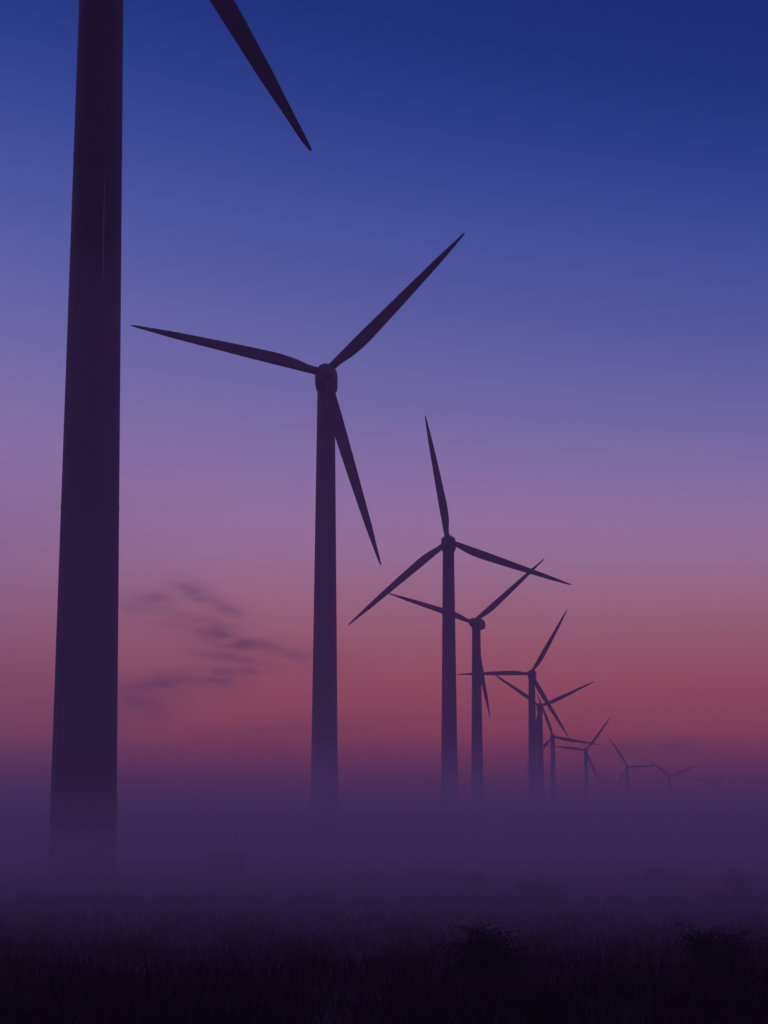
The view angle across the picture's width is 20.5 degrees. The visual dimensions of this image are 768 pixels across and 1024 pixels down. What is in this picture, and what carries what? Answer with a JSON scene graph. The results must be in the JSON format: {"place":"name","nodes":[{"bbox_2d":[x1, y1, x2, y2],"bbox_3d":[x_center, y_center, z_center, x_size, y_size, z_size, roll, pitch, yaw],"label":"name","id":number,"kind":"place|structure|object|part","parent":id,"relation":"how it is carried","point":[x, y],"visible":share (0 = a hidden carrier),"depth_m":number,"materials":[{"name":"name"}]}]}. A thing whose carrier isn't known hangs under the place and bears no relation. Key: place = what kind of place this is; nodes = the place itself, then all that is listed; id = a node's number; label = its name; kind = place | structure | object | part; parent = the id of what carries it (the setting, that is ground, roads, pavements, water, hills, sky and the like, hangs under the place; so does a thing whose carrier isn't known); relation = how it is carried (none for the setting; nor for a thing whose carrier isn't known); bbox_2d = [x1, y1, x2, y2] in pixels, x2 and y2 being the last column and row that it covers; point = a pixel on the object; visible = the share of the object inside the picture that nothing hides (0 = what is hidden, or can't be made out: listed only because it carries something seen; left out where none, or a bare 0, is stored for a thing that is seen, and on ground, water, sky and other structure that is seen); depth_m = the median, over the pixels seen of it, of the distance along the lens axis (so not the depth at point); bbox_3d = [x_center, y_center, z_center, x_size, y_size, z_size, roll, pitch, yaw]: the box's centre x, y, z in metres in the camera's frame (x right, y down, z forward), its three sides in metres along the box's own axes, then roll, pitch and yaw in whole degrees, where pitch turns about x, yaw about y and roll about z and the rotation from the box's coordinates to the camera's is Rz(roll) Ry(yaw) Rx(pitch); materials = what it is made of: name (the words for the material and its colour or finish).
{"place":"outdoors","nodes":[
{"label":"outdoors","id":0,"kind":"place"},
{"bbox_2d":[0,850,767,1023],"bbox_3d":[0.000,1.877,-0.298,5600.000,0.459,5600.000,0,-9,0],"label":"ground","id":1,"kind":"structure","parent":0,"point":[600,874],"depth_m":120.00,"materials":[{"name":"black plant"}]},
{"bbox_2d":[43,0,311,883],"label":"wind turbine","id":2,"kind":"object","parent":1,"relation":"on","point":[82,848],"visible":0.98,"depth_m":122.60,"materials":[{"name":"paint"}]},
{"bbox_2d":[205,850,247,877],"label":"utility cabinet","id":3,"kind":"object","parent":1,"relation":"on","point":[226,864],"visible":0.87,"depth_m":139.22,"materials":[{"name":"concrete"}]},
{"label":"door","id":4,"kind":"part","parent":3,"relation":"part of","materials":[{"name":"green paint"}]},
{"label":"door","id":5,"kind":"part","parent":3,"relation":"part of","materials":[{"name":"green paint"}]},
{"bbox_2d":[131,233,464,861],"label":"wind turbine","id":6,"kind":"object","parent":1,"relation":"on","point":[324,773],"visible":0.98,"depth_m":287.07,"materials":[{"name":"paint"}]},
{"bbox_2d":[394,866,462,888],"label":"shrub","id":7,"kind":"object","parent":1,"relation":"on","point":[438,877],"visible":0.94,"depth_m":102.23,"materials":[{"name":"green plant"}]},
{"bbox_2d":[348,416,570,856],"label":"wind turbine","id":8,"kind":"object","parent":1,"relation":"on","point":[448,545],"visible":0.98,"depth_m":445.78,"materials":[{"name":"paint"}]},
{"bbox_2d":[389,559,543,854],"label":"wind turbine","id":9,"kind":"object","parent":1,"relation":"on","point":[477,624],"visible":0.95,"depth_m":605.40,"materials":[{"name":"paint"}]},
{"bbox_2d":[448,869,503,895],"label":"shrub","id":10,"kind":"object","parent":1,"relation":"on","point":[473,886],"visible":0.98,"depth_m":90.45,"materials":[{"name":"green plant"}]},
{"bbox_2d":[430,921,540,983],"bbox_3d":[1.559,6.706,32.343,1.727,0.936,1.675,7,-11,-37],"label":"shrub","id":11,"kind":"object","parent":1,"relation":"on","point":[479,957],"visible":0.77,"depth_m":32.16,"materials":[{"name":"green plant"}]},
{"bbox_2d":[457,610,568,853],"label":"wind turbine","id":12,"kind":"object","parent":1,"relation":"on","point":[533,837],"visible":0.99,"depth_m":784.08,"materials":[{"name":"paint"}]},
{"bbox_2d":[505,871,571,900],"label":"shrub","id":13,"kind":"object","parent":1,"relation":"on","point":[539,887],"visible":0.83,"depth_m":82.57,"materials":[{"name":"green plant"}]},
{"bbox_2d":[495,675,593,852],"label":"wind turbine","id":14,"kind":"object","parent":1,"relation":"on","point":[540,780],"visible":0.83,"depth_m":966.80,"materials":[{"name":"paint"}]},
{"bbox_2d":[523,692,598,851],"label":"wind turbine","id":15,"kind":"object","parent":1,"relation":"on","point":[553,810],"visible":0.97,"depth_m":1226.49,"materials":[{"name":"paint"}]},
{"bbox_2d":[547,718,609,850],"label":"wind turbine","id":16,"kind":"object","parent":1,"relation":"on","point":[586,813],"visible":0.95,"depth_m":1400.30,"materials":[{"name":"paint"}]},
{"bbox_2d":[609,738,661,850],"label":"wind turbine","id":17,"kind":"object","parent":1,"relation":"on","point":[628,830],"visible":0.98,"depth_m":1676.19,"materials":[{"name":"paint"}]},
{"bbox_2d":[623,864,693,890],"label":"shrub","id":18,"kind":"object","parent":1,"relation":"on","point":[661,879],"visible":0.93,"depth_m":98.31,"materials":[{"name":"green plant"}]},
{"bbox_2d":[647,759,697,850],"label":"wind turbine","id":19,"kind":"object","parent":1,"relation":"on","point":[669,792],"visible":0.98,"depth_m":1905.61,"materials":[{"name":"paint"}]},
{"bbox_2d":[690,765,733,849],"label":"wind turbine","id":20,"kind":"object","parent":1,"relation":"on","point":[716,793],"visible":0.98,"depth_m":2133.59,"materials":[{"name":"paint"}]},
{"bbox_2d":[658,920,767,978],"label":"shrub","id":21,"kind":"object","parent":1,"relation":"on","point":[707,946],"visible":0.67,"depth_m":33.21,"materials":[{"name":"green plant"}]},
{"bbox_2d":[711,868,767,896],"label":"shrub","id":22,"kind":"object","parent":1,"relation":"on","point":[740,890],"visible":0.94,"depth_m":86.41,"materials":[{"name":"green plant"}]},
{"bbox_2d":[0,0,767,849],"label":"sky","id":23,"kind":"structure","parent":0,"point":[586,367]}
]}

